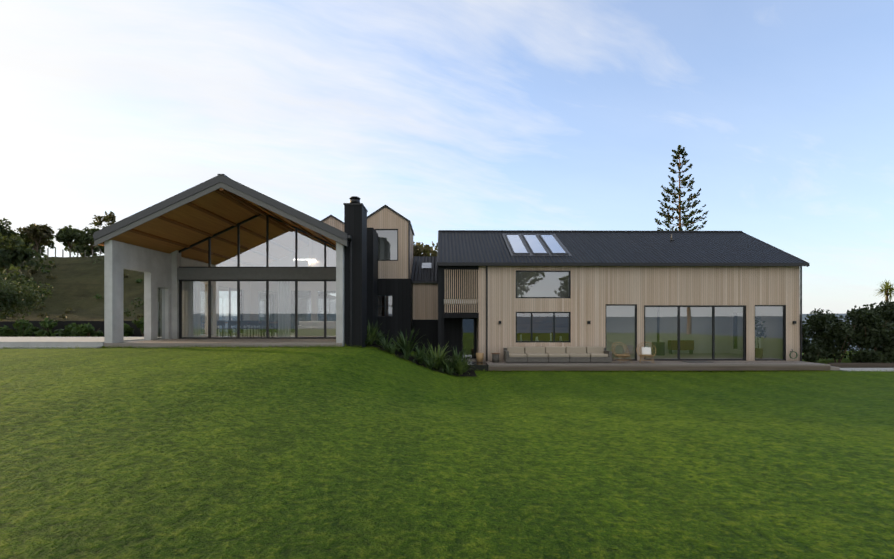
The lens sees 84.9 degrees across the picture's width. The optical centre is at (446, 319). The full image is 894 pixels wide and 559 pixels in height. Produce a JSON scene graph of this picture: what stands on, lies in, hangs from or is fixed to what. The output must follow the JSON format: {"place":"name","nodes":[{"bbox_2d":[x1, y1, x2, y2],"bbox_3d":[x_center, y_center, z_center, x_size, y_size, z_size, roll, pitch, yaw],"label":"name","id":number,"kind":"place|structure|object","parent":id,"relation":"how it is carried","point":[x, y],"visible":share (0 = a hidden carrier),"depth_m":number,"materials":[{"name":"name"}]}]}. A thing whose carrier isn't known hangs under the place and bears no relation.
{"place":"outdoors","nodes":[
{"label":"outdoors","id":0,"kind":"place"},
{"bbox_2d":[367,205,414,278],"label":"stair tower","id":1,"kind":"structure","parent":0,"point":[393,228],"depth_m":24.36,"materials":[{"name":"beige wood"}]},
{"bbox_2d":[0,255,893,558],"bbox_3d":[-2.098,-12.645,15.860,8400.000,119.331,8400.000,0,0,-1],"label":"terrain","id":2,"kind":"structure","parent":0,"point":[254,453],"depth_m":6.43,"materials":[{"name":"green plant"}]},
{"bbox_2d":[0,217,18,238],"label":"hill tree","id":3,"kind":"object","parent":2,"relation":"on","point":[6,230],"visible":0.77,"depth_m":67.08,"materials":[{"name":"green plant"}]},
{"bbox_2d":[0,264,41,297],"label":"tree","id":4,"kind":"object","parent":2,"relation":"on","point":[14,277],"visible":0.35,"depth_m":41.38,"materials":[{"name":"green plant"}]},
{"bbox_2d":[0,273,53,320],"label":"tree","id":5,"kind":"object","parent":2,"relation":"on","point":[9,295],"visible":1,"depth_m":32.99,"materials":[{"name":"green plant"}]},
{"bbox_2d":[0,233,55,274],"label":"dark tree","id":6,"kind":"object","parent":2,"relation":"on","point":[16,253],"visible":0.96,"depth_m":49.30,"materials":[{"name":"green plant"}]},
{"bbox_2d":[16,235,53,256],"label":"hill tree","id":7,"kind":"object","parent":2,"relation":"on","point":[42,247],"visible":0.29,"depth_m":75.85,"materials":[{"name":"green plant"}]},
{"bbox_2d":[17,224,54,257],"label":"hill tree","id":8,"kind":"object","parent":2,"relation":"on","point":[36,233],"visible":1,"depth_m":65.28,"materials":[{"name":"green plant"}]},
{"bbox_2d":[18,223,55,256],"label":"hill tree","id":9,"kind":"object","parent":2,"relation":"on","point":[26,239],"visible":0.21,"depth_m":68.87,"materials":[{"name":"green plant"}]},
{"bbox_2d":[0,337,143,348],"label":"terrace paving","id":10,"kind":"structure","parent":2,"relation":"on","point":[50,342],"depth_m":18.64,"materials":[{"name":"concrete"}]},
{"bbox_2d":[54,225,89,256],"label":"hill tree","id":11,"kind":"object","parent":2,"relation":"on","point":[63,236],"visible":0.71,"depth_m":66.93,"materials":[{"name":"green plant"}]},
{"bbox_2d":[64,241,102,256],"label":"hill tree","id":12,"kind":"object","parent":2,"relation":"on","point":[77,247],"visible":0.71,"depth_m":77.11,"materials":[{"name":"green plant"}]},
{"bbox_2d":[69,227,100,249],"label":"hill tree","id":13,"kind":"object","parent":2,"relation":"on","point":[83,237],"visible":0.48,"depth_m":66.47,"materials":[{"name":"green plant"}]},
{"bbox_2d":[95,245,103,252],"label":"hill tree","id":14,"kind":"object","parent":2,"relation":"on","point":[100,246],"visible":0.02,"depth_m":74.38,"materials":[{"name":"green plant"}]},
{"bbox_2d":[88,211,115,228],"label":"hill tree","id":15,"kind":"object","parent":2,"relation":"on","point":[106,219],"visible":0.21,"depth_m":67.46,"materials":[{"name":"green plant"}]},
{"bbox_2d":[0,317,204,336],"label":"hedge","id":16,"kind":"object","parent":2,"relation":"on","point":[24,327],"visible":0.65,"depth_m":28.25,"materials":[{"name":"green plant"}]},
{"bbox_2d":[0,321,206,336],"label":"dark fence","id":17,"kind":"object","parent":2,"relation":"on","point":[96,325],"visible":0.19,"depth_m":29.59,"materials":[{"name":"black"}]},
{"bbox_2d":[22,249,307,331],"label":"hillside scrub","id":18,"kind":"object","parent":2,"relation":"on","point":[34,270],"visible":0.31,"depth_m":48.05,"materials":[{"name":"green plant"}]},
{"bbox_2d":[32,248,329,319],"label":"fence posts","id":19,"kind":"object","parent":2,"relation":"on","point":[63,253],"visible":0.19,"depth_m":62.84,"materials":[{"name":"grey wood"}]},
{"bbox_2d":[104,339,342,347],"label":"patio","id":20,"kind":"structure","parent":2,"relation":"on","point":[169,343],"depth_m":18.79,"materials":[{"name":"grey concrete"}]},
{"bbox_2d":[104,240,343,344],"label":"pavilion concrete walls","id":21,"kind":"structure","parent":2,"relation":"on","point":[158,268],"depth_m":21.24,"materials":[{"name":"grey concrete"}]},
{"bbox_2d":[98,189,347,253],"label":"pavilion roof","id":22,"kind":"structure","parent":21,"relation":"on","point":[219,205],"depth_m":20.59,"materials":[{"name":"brown wood"}]},
{"bbox_2d":[101,188,342,247],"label":"pavilion rafters","id":23,"kind":"object","parent":22,"relation":"attached to","point":[241,202],"visible":0.38,"depth_m":20.49,"materials":[{"name":"brown wood"}]},
{"bbox_2d":[93,174,351,245],"bbox_3d":[-8.707,-4.195,25.708,9.800,2.754,14.160,0,0,-1],"label":"pavilion barge and gutters","id":24,"kind":"object","parent":22,"relation":"attached to","point":[224,181],"visible":0.83,"depth_m":18.65,"materials":[{"name":"grey metal"}]},
{"bbox_2d":[183,281,290,336],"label":"curtains","id":25,"kind":"object","parent":21,"relation":"attached to","point":[195,296],"depth_m":23.35,"materials":[{"name":"white fabric"}]},
{"bbox_2d":[158,214,335,338],"bbox_3d":[-8.743,-2.115,27.127,8.758,5.986,10.680,0,0,-1],"label":"window glass","id":26,"kind":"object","parent":21,"relation":"attached to","point":[262,241],"depth_m":23.08,"materials":[{"name":"clear glass"}]},
{"bbox_2d":[177,268,335,279],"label":"beam","id":27,"kind":"structure","parent":21,"relation":"attached to","point":[256,273],"depth_m":22.92,"materials":[{"name":"black metal"}]},
{"bbox_2d":[321,215,343,231],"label":"gable","id":28,"kind":"structure","parent":21,"relation":"attached to","point":[333,221],"depth_m":25.82,"materials":[{"name":"beige wood"}]},
{"bbox_2d":[205,333,334,336],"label":"pavilion floor","id":29,"kind":"structure","parent":2,"relation":"on","point":[270,335],"depth_m":26.09,"materials":[{"name":"grey concrete"}]},
{"bbox_2d":[217,321,277,336],"bbox_3d":[-10.148,0.453,25.322,2.710,0.850,2.230,0,0,-1],"label":"dining set","id":30,"kind":"object","parent":29,"relation":"on","point":[249,323],"depth_m":24.23,"materials":[{"name":"brown wood"}]},
{"bbox_2d":[298,321,335,335],"bbox_3d":[-6.604,0.438,25.511,2.400,0.760,1.000,0,0,-1],"label":"white sofa","id":31,"kind":"object","parent":29,"relation":"on","point":[317,330],"depth_m":25.03,"materials":[{"name":"white fabric"}]},
{"bbox_2d":[343,196,367,347],"bbox_3d":[-3.683,-1.622,19.763,0.745,6.600,1.420,0,0,-1],"label":"chimney","id":32,"kind":"object","parent":2,"relation":"on","point":[355,276],"visible":0.92,"depth_m":19.14,"materials":[{"name":"black"}]},
{"bbox_2d":[367,228,377,343],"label":"wall","id":33,"kind":"structure","parent":2,"relation":"on","point":[372,274],"depth_m":22.35,"materials":[{"name":"black wood"}]},
{"bbox_2d":[378,279,412,351],"bbox_3d":[-3.018,-0.022,25.851,2.460,4.000,4.000,0,0,-1],"label":"tower base","id":34,"kind":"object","parent":2,"relation":"on","point":[395,307],"visible":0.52,"depth_m":23.86,"materials":[{"name":"black"}]},
{"bbox_2d":[367,343,476,376],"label":"planting bed mulch","id":35,"kind":"object","parent":2,"relation":"on","point":[466,373],"visible":0.35,"depth_m":20.25,"materials":[{"name":"black soil"}]},
{"bbox_2d":[367,324,382,344],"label":"flax plant","id":36,"kind":"object","parent":35,"relation":"on","point":[372,340],"visible":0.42,"depth_m":20.65,"materials":[{"name":"green plant"}]},
{"bbox_2d":[367,320,382,343],"bbox_3d":[-3.086,0.495,21.483,1.489,1.117,1.604,0,0,21],"label":"flax plant","id":37,"kind":"object","parent":35,"relation":"on","point":[369,327],"visible":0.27,"depth_m":21.12,"materials":[{"name":"green plant"}]},
{"bbox_2d":[375,330,386,344],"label":"flax plant","id":38,"kind":"object","parent":35,"relation":"on","point":[377,341],"visible":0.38,"depth_m":21.61,"materials":[{"name":"green plant"}]},
{"bbox_2d":[379,333,398,349],"bbox_3d":[-2.561,0.822,20.366,1.252,0.857,1.111,0,0,18],"label":"flax plant","id":39,"kind":"object","parent":35,"relation":"on","point":[384,342],"visible":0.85,"depth_m":20.21,"materials":[{"name":"green plant"}]},
{"bbox_2d":[386,343,403,353],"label":"flax plant","id":40,"kind":"object","parent":35,"relation":"on","point":[391,349],"visible":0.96,"depth_m":19.63,"materials":[{"name":"green plant"}]},
{"bbox_2d":[383,328,422,354],"bbox_3d":[-1.805,0.895,20.695,2.031,1.275,2.129,0,0,-1],"label":"flax plant","id":41,"kind":"object","parent":35,"relation":"on","point":[403,344],"visible":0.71,"depth_m":20.38,"materials":[{"name":"green plant"}]},
{"bbox_2d":[399,347,412,359],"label":"flax plant","id":42,"kind":"object","parent":35,"relation":"on","point":[406,355],"visible":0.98,"depth_m":19.54,"materials":[{"name":"green plant"}]},
{"bbox_2d":[412,343,436,363],"bbox_3d":[-1.122,1.369,19.925,1.242,0.890,1.264,0,0,-38],"label":"flax plant","id":43,"kind":"object","parent":35,"relation":"on","point":[418,356],"visible":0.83,"depth_m":19.77,"materials":[{"name":"green plant"}]},
{"bbox_2d":[422,354,436,368],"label":"flax plant","id":44,"kind":"object","parent":35,"relation":"on","point":[428,363],"visible":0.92,"depth_m":19.47,"materials":[{"name":"green plant"}]},
{"bbox_2d":[415,339,457,369],"bbox_3d":[-0.303,1.411,20.288,2.107,1.298,1.878,0,0,-1],"label":"flax plant","id":45,"kind":"object","parent":35,"relation":"on","point":[438,360],"visible":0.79,"depth_m":20.09,"materials":[{"name":"green plant"}]},
{"bbox_2d":[435,356,458,372],"bbox_3d":[-0.035,1.784,19.972,1.090,0.773,1.118,0,0,-35],"label":"flax plant","id":46,"kind":"object","parent":35,"relation":"on","point":[443,366],"visible":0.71,"depth_m":19.82,"materials":[{"name":"green plant"}]},
{"bbox_2d":[444,365,453,374],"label":"flax plant","id":47,"kind":"object","parent":35,"relation":"on","point":[450,372],"visible":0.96,"depth_m":19.39,"materials":[{"name":"green plant"}]},
{"bbox_2d":[441,347,472,372],"bbox_3d":[0.456,1.658,20.652,1.791,1.193,1.830,0,0,-20],"label":"flax plant","id":48,"kind":"object","parent":35,"relation":"on","point":[456,357],"visible":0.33,"depth_m":20.46,"materials":[{"name":"green plant"}]},
{"bbox_2d":[450,358,469,374],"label":"flax plant","id":49,"kind":"object","parent":35,"relation":"on","point":[460,368],"visible":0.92,"depth_m":19.93,"materials":[{"name":"green plant"}]},
{"bbox_2d":[458,354,474,371],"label":"flax plant","id":50,"kind":"object","parent":35,"relation":"on","point":[466,369],"visible":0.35,"depth_m":20.88,"materials":[{"name":"green plant"}]},
{"bbox_2d":[411,256,437,355],"bbox_3d":[-1.194,-0.712,26.861,1.450,5.980,3.220,0,0,-1],"label":"link","id":51,"kind":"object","parent":2,"relation":"on","point":[424,275],"visible":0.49,"depth_m":25.38,"materials":[{"name":"black"}]},
{"bbox_2d":[413,241,437,257],"bbox_3d":[-1.803,-2.322,40.907,5.739,8.945,5.213,0,0,16],"label":"tree","id":52,"kind":"object","parent":2,"relation":"on","point":[419,249],"visible":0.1,"depth_m":39.95,"materials":[{"name":"green plant"}]},
{"bbox_2d":[3,343,892,377],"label":"grass fringe","id":53,"kind":"object","parent":2,"relation":"on","point":[512,370],"visible":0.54,"depth_m":19.43,"materials":[{"name":"green plant"}]},
{"bbox_2d":[444,272,478,358],"bbox_3d":[0.645,-0.147,24.251,1.730,5.150,1.680,0,0,-1],"label":"entry recess","id":54,"kind":"object","parent":2,"relation":"on","point":[452,328],"visible":0.43,"depth_m":24.89,"materials":[{"name":"black wood"}]},
{"bbox_2d":[462,318,474,358],"bbox_3d":[1.078,0.933,24.860,0.650,2.050,0.068,0,0,-1],"label":"entry door","id":55,"kind":"structure","parent":54,"relation":"in","point":[468,333],"depth_m":24.83,"materials":[{"name":"clear glass"}]},
{"bbox_2d":[438,266,799,366],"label":"barn walls","id":56,"kind":"structure","parent":2,"relation":"on","point":[594,290],"depth_m":23.48,"materials":[{"name":"beige wood"}]},
{"bbox_2d":[444,266,478,312],"bbox_3d":[0.685,-1.537,23.486,1.670,2.370,0.210,0,0,-1],"label":"batten screen","id":57,"kind":"object","parent":56,"relation":"attached to","point":[461,269],"visible":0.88,"depth_m":23.38,"materials":[{"name":"beige wood"}]},
{"bbox_2d":[438,231,806,262],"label":"barn roof","id":58,"kind":"structure","parent":56,"relation":"on","point":[660,247],"depth_m":25.39,"materials":[{"name":"black metal"}]},
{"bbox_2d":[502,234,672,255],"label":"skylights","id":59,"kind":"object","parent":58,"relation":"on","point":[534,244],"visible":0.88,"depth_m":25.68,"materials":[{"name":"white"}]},
{"bbox_2d":[437,230,809,360],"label":"barn gutter flashings","id":60,"kind":"object","parent":58,"relation":"attached to","point":[487,264],"visible":0.77,"depth_m":23.28,"materials":[{"name":"black metal"}]},
{"bbox_2d":[516,271,784,360],"bbox_3d":[9.809,-0.207,28.517,14.090,4.324,9.950,0,0,-1],"label":"window glass","id":61,"kind":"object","parent":56,"relation":"in","point":[740,330],"depth_m":23.59,"materials":[{"name":"clear glass"}]},
{"bbox_2d":[755,320,768,358],"bbox_3d":[15.652,0.879,24.653,1.087,2.158,0.861,0,0,-1],"label":"indoor plant","id":62,"kind":"object","parent":56,"relation":"in","point":[759,350],"depth_m":24.54,"materials":[{"name":"green plant"}]},
{"bbox_2d":[485,361,839,371],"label":"deck","id":63,"kind":"structure","parent":2,"relation":"on","point":[689,366],"depth_m":21.68,"materials":[{"name":"grey wood"}]},
{"bbox_2d":[504,348,611,362],"bbox_3d":[5.116,1.633,22.830,4.844,0.630,0.940,0,0,-1],"label":"outdoor sofa","id":64,"kind":"object","parent":63,"relation":"on","point":[508,359],"visible":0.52,"depth_m":22.36,"materials":[{"name":"grey fabric"}]},
{"bbox_2d":[507,347,607,356],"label":"sofa cushions","id":65,"kind":"object","parent":64,"relation":"on","point":[559,351],"visible":0.96,"depth_m":22.98,"materials":[{"name":"grey fabric"}]},
{"bbox_2d":[612,342,631,362],"bbox_3d":[8.078,1.506,22.529,0.866,0.951,0.710,0,0,-15],"label":"rattan chair","id":66,"kind":"object","parent":63,"relation":"on","point":[620,355],"visible":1,"depth_m":22.67,"materials":[{"name":"brown wicker"}]},
{"bbox_2d":[476,349,797,362],"bbox_3d":[9.058,1.688,23.106,15.410,0.580,0.745,0,0,-1],"label":"deck clutter","id":67,"kind":"object","parent":63,"relation":"on","point":[495,357],"visible":1,"depth_m":22.90,"materials":[{"name":"wicker"}]},
{"bbox_2d":[636,342,655,363],"bbox_3d":[9.182,1.506,22.491,0.866,0.951,0.710,0,0,17],"label":"rattan chair","id":68,"kind":"object","parent":63,"relation":"on","point":[646,351],"visible":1,"depth_m":22.55,"materials":[{"name":"brown"}]},
{"bbox_2d":[655,145,707,230],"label":"norfolk pine tree","id":69,"kind":"object","parent":2,"relation":"on","point":[684,182],"visible":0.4,"depth_m":44.73,"materials":[{"name":"green plant"}]},
{"bbox_2d":[802,298,893,362],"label":"hedge shrubs","id":70,"kind":"object","parent":2,"relation":"on","point":[868,329],"visible":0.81,"depth_m":25.17,"materials":[{"name":"green plant"}]},
{"bbox_2d":[828,363,893,367],"bbox_3d":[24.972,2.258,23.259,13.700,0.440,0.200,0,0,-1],"label":"paved path","id":71,"kind":"structure","parent":2,"relation":"on","point":[865,365],"depth_m":23.10,"materials":[{"name":"grey concrete"}]},
{"bbox_2d":[874,280,893,301],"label":"cabbage tree","id":72,"kind":"object","parent":2,"relation":"on","point":[886,289],"visible":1,"depth_m":34.16,"materials":[{"name":"green plant"}]},
{"bbox_2d":[0,0,893,313],"label":"sky","id":73,"kind":"structure","parent":0,"point":[442,114],"materials":[{"name":"blue"}]},
{"bbox_2d":[451,361,487,370],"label":"step","id":74,"kind":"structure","parent":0,"point":[480,366],"depth_m":21.65,"materials":[{"name":"grey concrete"}]},
{"bbox_2d":[517,307,693,354],"bbox_3d":[7.889,0.518,26.921,8.018,2.880,10.596,0,0,41],"label":"barn furniture","id":75,"kind":"object","parent":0,"point":[691,342],"depth_m":27.20,"materials":[{"name":"brown wood"}]},
{"bbox_2d":[444,272,775,360],"bbox_3d":[8.233,-0.922,28.525,17.000,6.200,9.660,0,0,-1],"label":"barn interior","id":76,"kind":"object","parent":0,"point":[543,292],"depth_m":28.80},
{"bbox_2d":[840,368,893,371],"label":"side path","id":77,"kind":"structure","parent":0,"point":[868,369],"depth_m":22.21,"materials":[{"name":"concrete"}]}
]}

